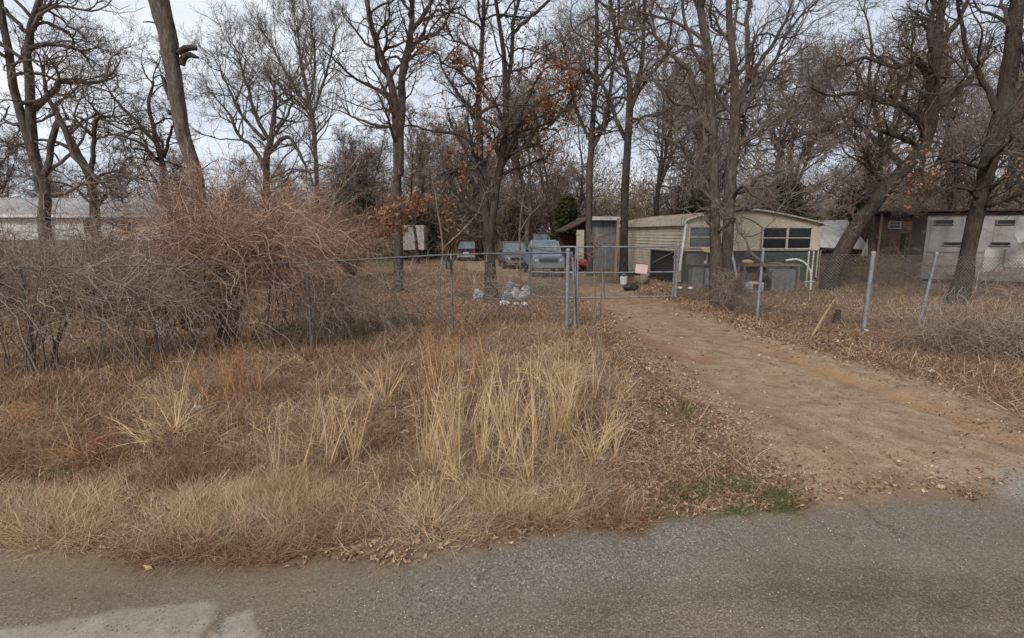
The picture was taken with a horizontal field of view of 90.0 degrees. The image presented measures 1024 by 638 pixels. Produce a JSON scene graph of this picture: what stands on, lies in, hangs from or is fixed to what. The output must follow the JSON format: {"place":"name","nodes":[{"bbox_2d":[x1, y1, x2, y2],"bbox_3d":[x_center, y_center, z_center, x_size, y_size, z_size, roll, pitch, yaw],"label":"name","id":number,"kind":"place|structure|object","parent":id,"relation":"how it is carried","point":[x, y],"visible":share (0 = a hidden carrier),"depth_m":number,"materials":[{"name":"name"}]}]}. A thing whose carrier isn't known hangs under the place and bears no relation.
{"place":"outdoors","nodes":[
{"label":"outdoors","id":0,"kind":"place"},
{"bbox_2d":[0,476,1023,637],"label":"road","id":1,"kind":"structure","parent":0,"point":[896,594],"depth_m":3.66,"materials":[{"name":"grey asphalt"}]},
{"bbox_2d":[0,235,1023,579],"bbox_3d":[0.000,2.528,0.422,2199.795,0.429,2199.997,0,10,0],"label":"ground","id":2,"kind":"structure","parent":0,"point":[420,551],"depth_m":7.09,"materials":[{"name":"brown plant"}]},
{"bbox_2d":[0,124,58,197],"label":"woodland tree","id":3,"kind":"object","parent":2,"relation":"on","point":[9,174],"visible":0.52,"depth_m":45.45,"materials":[{"name":"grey plant"}]},
{"bbox_2d":[0,385,71,434],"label":"bunchgrass","id":4,"kind":"object","parent":2,"relation":"on","point":[25,413],"visible":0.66,"depth_m":7.10,"materials":[{"name":"orange plant"}]},
{"bbox_2d":[2,150,86,197],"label":"woodland tree","id":5,"kind":"object","parent":2,"relation":"on","point":[56,177],"visible":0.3,"depth_m":49.77,"materials":[{"name":"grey plant"}]},
{"bbox_2d":[0,184,101,316],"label":"thicket","id":6,"kind":"object","parent":2,"relation":"on","point":[14,240],"visible":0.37,"depth_m":15.07,"materials":[{"name":"brown plant"}]},
{"bbox_2d":[10,402,154,467],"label":"bunchgrass","id":7,"kind":"object","parent":2,"relation":"on","point":[73,446],"visible":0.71,"depth_m":6.25,"materials":[{"name":"beige plant"}]},
{"bbox_2d":[0,0,171,304],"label":"oak tree","id":8,"kind":"object","parent":2,"relation":"on","point":[26,123],"visible":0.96,"depth_m":17.00,"materials":[{"name":"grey plant"}]},
{"bbox_2d":[0,1,184,268],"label":"oak tree","id":9,"kind":"object","parent":2,"relation":"on","point":[95,124],"visible":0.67,"depth_m":25.88,"materials":[{"name":"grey plant"}]},
{"bbox_2d":[0,151,196,327],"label":"thicket","id":10,"kind":"object","parent":2,"relation":"on","point":[82,241],"visible":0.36,"depth_m":14.50,"materials":[{"name":"brown plant"}]},
{"bbox_2d":[0,177,201,378],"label":"thicket","id":11,"kind":"object","parent":2,"relation":"on","point":[33,365],"visible":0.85,"depth_m":9.34,"materials":[{"name":"brown plant"}]},
{"bbox_2d":[0,198,212,275],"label":"mobile home","id":12,"kind":"object","parent":2,"relation":"on","point":[26,211],"visible":0.17,"depth_m":30.13,"materials":[{"name":"white paint"}]},
{"bbox_2d":[36,13,227,203],"bbox_3d":[-22.044,-10.116,30.245,9.198,15.076,9.272,6,11,31],"label":"oak tree","id":13,"kind":"object","parent":2,"relation":"on","point":[155,138],"visible":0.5,"depth_m":30.08,"materials":[{"name":"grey plant"}]},
{"bbox_2d":[0,165,315,376],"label":"thicket","id":14,"kind":"object","parent":2,"relation":"on","point":[128,318],"visible":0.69,"depth_m":9.76,"materials":[{"name":"brown plant"}]},
{"bbox_2d":[88,376,232,462],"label":"bunchgrass","id":15,"kind":"object","parent":2,"relation":"on","point":[149,439],"visible":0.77,"depth_m":6.53,"materials":[{"name":"beige plant"}]},
{"bbox_2d":[106,333,218,448],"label":"bunchgrass","id":16,"kind":"object","parent":2,"relation":"on","point":[164,413],"visible":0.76,"depth_m":6.90,"materials":[{"name":"beige plant"}]},
{"bbox_2d":[90,138,270,329],"bbox_3d":[-8.456,-2.200,13.448,3.766,5.154,3.528,0,10,0],"label":"thicket","id":17,"kind":"object","parent":2,"relation":"on","point":[165,190],"visible":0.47,"depth_m":13.06,"materials":[{"name":"brown plant"}]},
{"bbox_2d":[143,0,218,323],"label":"dead tree","id":18,"kind":"object","parent":2,"relation":"on","point":[171,50],"visible":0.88,"depth_m":13.51,"materials":[{"name":"wood"}]},
{"bbox_2d":[57,241,310,360],"bbox_3d":[-6.529,-0.320,10.623,4.833,2.659,3.688,0,10,0],"label":"thicket","id":19,"kind":"object","parent":2,"relation":"on","point":[188,314],"visible":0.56,"depth_m":10.33,"materials":[{"name":"brown plant"}]},
{"bbox_2d":[47,114,390,357],"bbox_3d":[-5.943,-1.738,10.729,7.247,5.354,4.688,0,10,0],"label":"thicket","id":20,"kind":"object","parent":2,"relation":"on","point":[226,247],"visible":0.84,"depth_m":10.54,"materials":[{"name":"brown plant"}]},
{"bbox_2d":[192,327,276,413],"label":"bunchgrass","id":21,"kind":"object","parent":2,"relation":"on","point":[230,385],"visible":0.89,"depth_m":7.83,"materials":[{"name":"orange plant"}]},
{"bbox_2d":[142,0,361,225],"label":"oak tree","id":22,"kind":"object","parent":2,"relation":"on","point":[273,133],"visible":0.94,"depth_m":35.97,"materials":[{"name":"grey plant"}]},
{"bbox_2d":[174,138,372,285],"bbox_3d":[-9.655,-4.335,21.932,8.154,6.657,6.818,0,10,0],"label":"thicket","id":23,"kind":"object","parent":2,"relation":"on","point":[283,197],"visible":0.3,"depth_m":21.72,"materials":[{"name":"brown plant"}]},
{"bbox_2d":[218,393,348,484],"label":"bunchgrass","id":24,"kind":"object","parent":2,"relation":"on","point":[273,458],"visible":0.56,"depth_m":5.52,"materials":[{"name":"beige plant"}]},
{"bbox_2d":[169,175,399,343],"bbox_3d":[-4.926,-1.248,11.456,5.692,3.982,4.391,9,13,44],"label":"thicket","id":25,"kind":"object","parent":2,"relation":"on","point":[292,271],"visible":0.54,"depth_m":11.45,"materials":[{"name":"brown plant"}]},
{"bbox_2d":[0,245,578,363],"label":"chain link fence","id":26,"kind":"object","parent":2,"relation":"on","point":[568,253],"visible":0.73,"depth_m":11.91,"materials":[{"name":"metal"}]},
{"bbox_2d":[205,0,381,260],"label":"oak tree","id":27,"kind":"object","parent":2,"relation":"on","point":[313,46],"visible":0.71,"depth_m":42.50,"materials":[{"name":"grey plant"}]},
{"bbox_2d":[0,461,625,570],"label":"roadside grass","id":28,"kind":"structure","parent":2,"relation":"on","point":[245,490],"depth_m":4.56,"materials":[{"name":"beige plant"}]},
{"bbox_2d":[246,362,388,477],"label":"bunchgrass","id":29,"kind":"object","parent":2,"relation":"on","point":[334,414],"visible":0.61,"depth_m":6.27,"materials":[{"name":"beige plant"}]},
{"bbox_2d":[250,250,395,356],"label":"thicket","id":30,"kind":"object","parent":2,"relation":"on","point":[328,305],"visible":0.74,"depth_m":11.57,"materials":[{"name":"brown plant"}]},
{"bbox_2d":[289,127,372,257],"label":"woodland tree","id":31,"kind":"object","parent":2,"relation":"on","point":[346,176],"visible":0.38,"depth_m":48.05,"materials":[{"name":"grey plant"}]},
{"bbox_2d":[303,111,392,262],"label":"woodland tree","id":32,"kind":"object","parent":2,"relation":"on","point":[364,177],"visible":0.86,"depth_m":43.16,"materials":[{"name":"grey plant"}]},
{"bbox_2d":[275,170,429,283],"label":"thicket","id":33,"kind":"object","parent":2,"relation":"on","point":[360,240],"visible":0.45,"depth_m":27.67,"materials":[{"name":"brown plant"}]},
{"bbox_2d":[290,359,415,476],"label":"bunchgrass","id":34,"kind":"object","parent":2,"relation":"on","point":[350,444],"visible":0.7,"depth_m":5.81,"materials":[{"name":"beige plant"}]},
{"bbox_2d":[252,240,483,346],"bbox_3d":[-3.300,-0.647,13.217,6.138,3.052,4.682,4,10,25],"label":"thicket","id":35,"kind":"object","parent":2,"relation":"on","point":[390,305],"visible":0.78,"depth_m":12.51,"materials":[{"name":"brown plant"}]},
{"bbox_2d":[325,345,422,417],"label":"bunchgrass","id":36,"kind":"object","parent":2,"relation":"on","point":[382,390],"visible":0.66,"depth_m":7.71,"materials":[{"name":"beige plant"}]},
{"bbox_2d":[282,0,496,291],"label":"oak tree","id":37,"kind":"object","parent":2,"relation":"on","point":[397,134],"visible":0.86,"depth_m":21.30,"materials":[{"name":"grey plant"}]},
{"bbox_2d":[0,394,824,523],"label":"green grass","id":38,"kind":"structure","parent":2,"relation":"on","point":[780,493],"depth_m":4.90,"materials":[{"name":"green plant"}]},
{"bbox_2d":[361,88,463,263],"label":"woodland tree","id":39,"kind":"object","parent":2,"relation":"on","point":[416,162],"visible":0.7,"depth_m":41.25,"materials":[{"name":"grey plant"}]},
{"bbox_2d":[402,225,438,259],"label":"box truck","id":40,"kind":"object","parent":2,"relation":"on","point":[422,236],"visible":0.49,"depth_m":47.47,"materials":[{"name":"white metal"}]},
{"bbox_2d":[355,441,489,546],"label":"bunchgrass","id":41,"kind":"object","parent":2,"relation":"on","point":[445,478],"visible":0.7,"depth_m":4.93,"materials":[{"name":"beige plant"}]},
{"bbox_2d":[375,325,512,492],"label":"bunchgrass","id":42,"kind":"object","parent":2,"relation":"on","point":[438,425],"visible":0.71,"depth_m":5.48,"materials":[{"name":"beige plant"}]},
{"bbox_2d":[399,310,490,398],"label":"bunchgrass","id":43,"kind":"object","parent":2,"relation":"on","point":[433,358],"visible":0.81,"depth_m":8.39,"materials":[{"name":"beige plant"}]},
{"bbox_2d":[409,110,490,257],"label":"woodland tree","id":44,"kind":"object","parent":2,"relation":"on","point":[452,146],"visible":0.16,"depth_m":50.30,"materials":[{"name":"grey plant"}]},
{"bbox_2d":[419,161,496,324],"bbox_3d":[-1.303,-1.850,13.199,2.235,4.378,0.826,0,10,0],"label":"sapling","id":45,"kind":"object","parent":2,"relation":"on","point":[432,183],"visible":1,"depth_m":13.14,"materials":[{"name":"brown plant"}]},
{"bbox_2d":[401,332,530,463],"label":"bunchgrass","id":46,"kind":"object","parent":2,"relation":"on","point":[461,432],"visible":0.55,"depth_m":6.19,"materials":[{"name":"beige plant"}]},
{"bbox_2d":[409,111,522,260],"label":"woodland tree","id":47,"kind":"object","parent":2,"relation":"on","point":[480,217],"visible":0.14,"depth_m":46.91,"materials":[{"name":"brown plant"}]},
{"bbox_2d":[356,0,625,305],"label":"oak tree","id":48,"kind":"object","parent":2,"relation":"on","point":[505,153],"visible":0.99,"depth_m":17.14,"materials":[{"name":"brown plant"}]},
{"bbox_2d":[413,224,592,336],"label":"thicket","id":49,"kind":"object","parent":2,"relation":"on","point":[501,307],"visible":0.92,"depth_m":13.41,"materials":[{"name":"brown plant"}]},
{"bbox_2d":[437,73,574,247],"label":"woodland tree","id":50,"kind":"object","parent":2,"relation":"on","point":[527,193],"visible":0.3,"depth_m":42.26,"materials":[{"name":"brown plant"}]},
{"bbox_2d":[4,130,1017,250],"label":"woods","id":51,"kind":"object","parent":2,"relation":"on","point":[634,175],"visible":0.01,"depth_m":77.97,"materials":[{"name":"brown plant"}]},
{"bbox_2d":[0,286,1023,569],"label":"fallen leaves","id":52,"kind":"object","parent":2,"relation":"on","point":[658,470],"visible":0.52,"depth_m":6.49,"materials":[{"name":"brown plant"}]},
{"bbox_2d":[0,261,1023,413],"bbox_3d":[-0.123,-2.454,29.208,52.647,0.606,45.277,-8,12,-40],"label":"yard grass","id":53,"kind":"structure","parent":2,"relation":"on","point":[794,323],"depth_m":13.66,"materials":[{"name":"brown plant"}]},
{"bbox_2d":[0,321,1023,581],"bbox_3d":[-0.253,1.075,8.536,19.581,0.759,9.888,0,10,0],"label":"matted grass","id":54,"kind":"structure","parent":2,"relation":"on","point":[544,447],"depth_m":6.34,"materials":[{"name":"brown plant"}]},
{"bbox_2d":[424,319,617,533],"bbox_3d":[0.038,0.919,5.315,1.985,1.833,2.431,-2,10,-14],"label":"bunchgrass","id":55,"kind":"object","parent":2,"relation":"on","point":[483,438],"visible":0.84,"depth_m":5.55,"materials":[{"name":"beige plant"}]},
{"bbox_2d":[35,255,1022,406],"bbox_3d":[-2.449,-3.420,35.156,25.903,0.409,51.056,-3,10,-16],"label":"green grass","id":56,"kind":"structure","parent":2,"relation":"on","point":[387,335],"depth_m":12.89,"materials":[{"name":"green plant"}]},
{"bbox_2d":[449,338,622,471],"bbox_3d":[0.163,0.932,6.012,2.241,1.634,1.683,7,12,36],"label":"bunchgrass","id":57,"kind":"object","parent":2,"relation":"on","point":[552,421],"visible":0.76,"depth_m":6.13,"materials":[{"name":"beige plant"}]},
{"bbox_2d":[497,69,585,238],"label":"woodland tree","id":58,"kind":"object","parent":2,"relation":"on","point":[550,219],"visible":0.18,"depth_m":50.98,"materials":[{"name":"brown plant"}]},
{"bbox_2d":[464,455,626,539],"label":"bunchgrass","id":59,"kind":"object","parent":2,"relation":"on","point":[536,489],"visible":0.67,"depth_m":4.80,"materials":[{"name":"beige plant"}]},
{"bbox_2d":[547,191,582,240],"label":"cedar tree","id":60,"kind":"object","parent":2,"relation":"on","point":[566,213],"visible":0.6,"depth_m":39.71,"materials":[{"name":"green plant"}]},
{"bbox_2d":[480,325,650,432],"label":"bunchgrass","id":61,"kind":"object","parent":2,"relation":"on","point":[550,375],"visible":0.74,"depth_m":7.56,"materials":[{"name":"beige plant"}]},
{"bbox_2d":[122,91,1022,260],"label":"undergrowth","id":62,"kind":"object","parent":2,"relation":"on","point":[635,208],"visible":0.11,"depth_m":50.16,"materials":[{"name":"brown plant"}]},
{"bbox_2d":[493,341,651,462],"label":"bunchgrass","id":63,"kind":"object","parent":2,"relation":"on","point":[567,420],"visible":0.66,"depth_m":6.45,"materials":[{"name":"beige plant"}]},
{"bbox_2d":[543,60,617,217],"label":"woodland tree","id":64,"kind":"object","parent":2,"relation":"on","point":[581,193],"visible":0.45,"depth_m":45.09,"materials":[{"name":"brown plant"}]},
{"bbox_2d":[555,217,620,269],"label":"shed","id":65,"kind":"structure","parent":2,"relation":"on","point":[608,224],"depth_m":35.32,"materials":[{"name":"grey metal"}]},
{"bbox_2d":[523,0,674,275],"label":"oak tree","id":66,"kind":"object","parent":2,"relation":"on","point":[592,138],"visible":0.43,"depth_m":29.11,"materials":[{"name":"brown plant"}]},
{"bbox_2d":[581,227,616,375],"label":"sapling","id":67,"kind":"object","parent":2,"relation":"on","point":[599,248],"visible":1,"depth_m":8.64,"materials":[{"name":"brown plant"}]},
{"bbox_2d":[558,390,651,468],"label":"bunchgrass","id":68,"kind":"object","parent":2,"relation":"on","point":[605,442],"visible":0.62,"depth_m":6.05,"materials":[{"name":"beige plant"}]},
{"bbox_2d":[514,0,770,276],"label":"oak tree","id":69,"kind":"object","parent":2,"relation":"on","point":[631,101],"visible":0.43,"depth_m":27.64,"materials":[{"name":"brown plant"}]},
{"bbox_2d":[597,27,742,215],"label":"woodland tree","id":70,"kind":"object","parent":2,"relation":"on","point":[661,171],"visible":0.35,"depth_m":40.21,"materials":[{"name":"grey plant"}]},
{"bbox_2d":[686,254,709,287],"bbox_3d":[8.585,-2.198,23.337,1.150,1.525,0.740,0,10,0],"label":"cabinet","id":71,"kind":"object","parent":2,"relation":"on","point":[697,268],"visible":0.46,"depth_m":23.18,"materials":[{"name":"metal"}]},
{"bbox_2d":[640,31,764,214],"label":"woodland tree","id":72,"kind":"object","parent":2,"relation":"on","point":[721,67],"visible":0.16,"depth_m":47.28,"materials":[{"name":"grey plant"}]},
{"bbox_2d":[630,62,795,210],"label":"woodland tree","id":73,"kind":"object","parent":2,"relation":"on","point":[725,130],"visible":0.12,"depth_m":41.58,"materials":[{"name":"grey plant"}]},
{"bbox_2d":[619,209,825,283],"bbox_3d":[11.367,-4.247,29.668,7.718,3.785,8.719,-1,10,-9],"label":"mobile home","id":74,"kind":"object","parent":2,"relation":"on","point":[799,238],"visible":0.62,"depth_m":25.90,"materials":[{"name":"beige metal"}]},
{"bbox_2d":[687,226,709,247],"bbox_3d":[9.236,-4.008,25.079,1.333,1.078,0.080,-1,10,-9],"label":"window","id":75,"kind":"structure","parent":74,"relation":"in","point":[697,238],"depth_m":25.08,"materials":[{"name":"grey glass"}]},
{"bbox_2d":[761,227,812,249],"bbox_3d":[13.875,-4.079,25.813,2.848,1.142,0.080,-1,10,-9],"label":"window","id":76,"kind":"structure","parent":74,"relation":"in","point":[796,237],"depth_m":25.82,"materials":[{"name":"black glass"}]},
{"bbox_2d":[576,0,886,307],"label":"oak tree","id":77,"kind":"object","parent":2,"relation":"on","point":[715,208],"visible":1,"depth_m":16.24,"materials":[{"name":"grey plant"}]},
{"bbox_2d":[695,251,780,313],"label":"thicket","id":78,"kind":"object","parent":2,"relation":"on","point":[728,285],"visible":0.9,"depth_m":16.43,"materials":[{"name":"brown plant"}]},
{"bbox_2d":[688,14,872,216],"bbox_3d":[18.645,-11.081,34.737,13.439,16.049,11.995,-3,10,-18],"label":"woodland tree","id":79,"kind":"object","parent":2,"relation":"on","point":[799,106],"visible":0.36,"depth_m":33.22,"materials":[{"name":"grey plant"}]},
{"bbox_2d":[755,170,824,249],"bbox_3d":[18.851,-6.536,35.604,6.044,7.494,5.619,-7,12,-35],"label":"cedar tree","id":80,"kind":"object","parent":2,"relation":"on","point":[800,203],"visible":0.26,"depth_m":34.40,"materials":[{"name":"brown plant"}]},
{"bbox_2d":[725,30,892,211],"bbox_3d":[23.206,-12.509,39.233,12.753,17.383,13.353,-3,10,-19],"label":"woodland tree","id":81,"kind":"object","parent":2,"relation":"on","point":[798,166],"visible":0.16,"depth_m":38.79,"materials":[{"name":"grey plant"}]},
{"bbox_2d":[815,220,867,280],"bbox_3d":[17.812,-3.845,28.246,3.140,3.260,2.829,-1,10,-4],"label":"lean to","id":82,"kind":"object","parent":2,"relation":"on","point":[827,236],"visible":0.26,"depth_m":27.89,"materials":[{"name":"white metal"}]},
{"bbox_2d":[674,244,1023,329],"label":"chain link fence","id":83,"kind":"object","parent":2,"relation":"on","point":[870,272],"visible":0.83,"depth_m":13.44,"materials":[{"name":"metal"}]},
{"bbox_2d":[577,246,675,298],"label":"farm gate","id":84,"kind":"structure","parent":83,"relation":"attached to","point":[605,271],"depth_m":19.66,"materials":[{"name":"metal"}]},
{"bbox_2d":[798,222,952,288],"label":"thicket","id":85,"kind":"object","parent":2,"relation":"on","point":[879,269],"visible":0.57,"depth_m":24.26,"materials":[{"name":"brown plant"}]},
{"bbox_2d":[767,0,1004,289],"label":"oak tree","id":86,"kind":"object","parent":2,"relation":"on","point":[873,204],"visible":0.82,"depth_m":21.62,"materials":[{"name":"brown plant"}]},
{"bbox_2d":[777,0,1006,282],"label":"oak tree","id":87,"kind":"object","parent":2,"relation":"on","point":[871,225],"visible":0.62,"depth_m":24.49,"materials":[{"name":"brown plant"}]},
{"bbox_2d":[838,213,947,273],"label":"shed","id":88,"kind":"structure","parent":2,"relation":"on","point":[900,234],"depth_m":30.64,"materials":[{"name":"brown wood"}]},
{"bbox_2d":[790,6,1000,210],"bbox_3d":[25.160,-11.275,33.525,11.589,16.593,12.134,-4,10,-24],"label":"woodland tree","id":89,"kind":"object","parent":2,"relation":"on","point":[869,175],"visible":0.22,"depth_m":32.96,"materials":[{"name":"grey plant"}]},
{"bbox_2d":[826,261,1023,364],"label":"thicket","id":90,"kind":"object","parent":2,"relation":"on","point":[936,334],"visible":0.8,"depth_m":10.96,"materials":[{"name":"brown plant"}]},
{"bbox_2d":[866,37,1008,209],"bbox_3d":[34.066,-12.666,39.896,12.529,17.383,11.966,6,11,33],"label":"woodland tree","id":91,"kind":"object","parent":2,"relation":"on","point":[939,158],"visible":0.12,"depth_m":38.72,"materials":[{"name":"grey plant"}]},
{"bbox_2d":[860,0,1023,304],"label":"oak tree","id":92,"kind":"object","parent":2,"relation":"on","point":[1004,102],"visible":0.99,"depth_m":16.84,"materials":[{"name":"brown plant"}]},
{"bbox_2d":[874,209,1023,287],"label":"building","id":93,"kind":"structure","parent":2,"relation":"on","point":[935,229],"depth_m":24.64,"materials":[{"name":"silver metal"}]},
{"bbox_2d":[887,28,1021,213],"bbox_3d":[32.892,-13.042,38.422,10.323,18.586,11.227,-1,10,-3],"label":"woodland tree","id":94,"kind":"object","parent":2,"relation":"on","point":[952,193],"visible":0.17,"depth_m":37.49,"materials":[{"name":"grey plant"}]},
{"bbox_2d":[888,222,1023,299],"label":"thicket","id":95,"kind":"object","parent":2,"relation":"on","point":[991,274],"visible":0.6,"depth_m":19.62,"materials":[{"name":"brown plant"}]},
{"bbox_2d":[911,269,1023,364],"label":"thicket","id":96,"kind":"object","parent":2,"relation":"on","point":[1011,339],"visible":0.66,"depth_m":10.58,"materials":[{"name":"brown plant"}]},
{"bbox_2d":[933,57,1023,212],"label":"woodland tree","id":97,"kind":"object","parent":2,"relation":"on","point":[982,124],"visible":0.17,"depth_m":33.34,"materials":[{"name":"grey plant"}]},
{"bbox_2d":[939,65,1023,212],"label":"woodland tree","id":98,"kind":"object","parent":2,"relation":"on","point":[986,121],"visible":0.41,"depth_m":27.37,"materials":[{"name":"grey plant"}]},
{"bbox_2d":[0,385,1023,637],"bbox_3d":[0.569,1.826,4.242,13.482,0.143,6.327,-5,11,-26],"label":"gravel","id":99,"kind":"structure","parent":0,"point":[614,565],"depth_m":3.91,"materials":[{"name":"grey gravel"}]},
{"bbox_2d":[0,0,1023,234],"label":"sky","id":100,"kind":"structure","parent":0,"point":[182,12],"materials":[{"name":"white"}]},
{"bbox_2d":[432,256,1023,506],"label":"driveway","id":101,"kind":"structure","parent":0,"point":[848,378],"depth_m":7.51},
{"bbox_2d":[497,241,526,267],"bbox_3d":[0.062,-4.929,38.989,2.260,1.936,4.820,-1,10,-8],"label":"parked car","id":102,"kind":"object","parent":101,"relation":"on","point":[507,247],"visible":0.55,"depth_m":37.94,"materials":[{"name":"blue paint"}]},
{"bbox_2d":[523,240,564,276],"bbox_3d":[1.878,-3.776,31.290,2.260,2.096,5.420,-1,10,-4],"label":"pickup truck","id":103,"kind":"object","parent":101,"relation":"on","point":[541,243],"visible":0.61,"depth_m":29.50,"materials":[{"name":"blue paint"}]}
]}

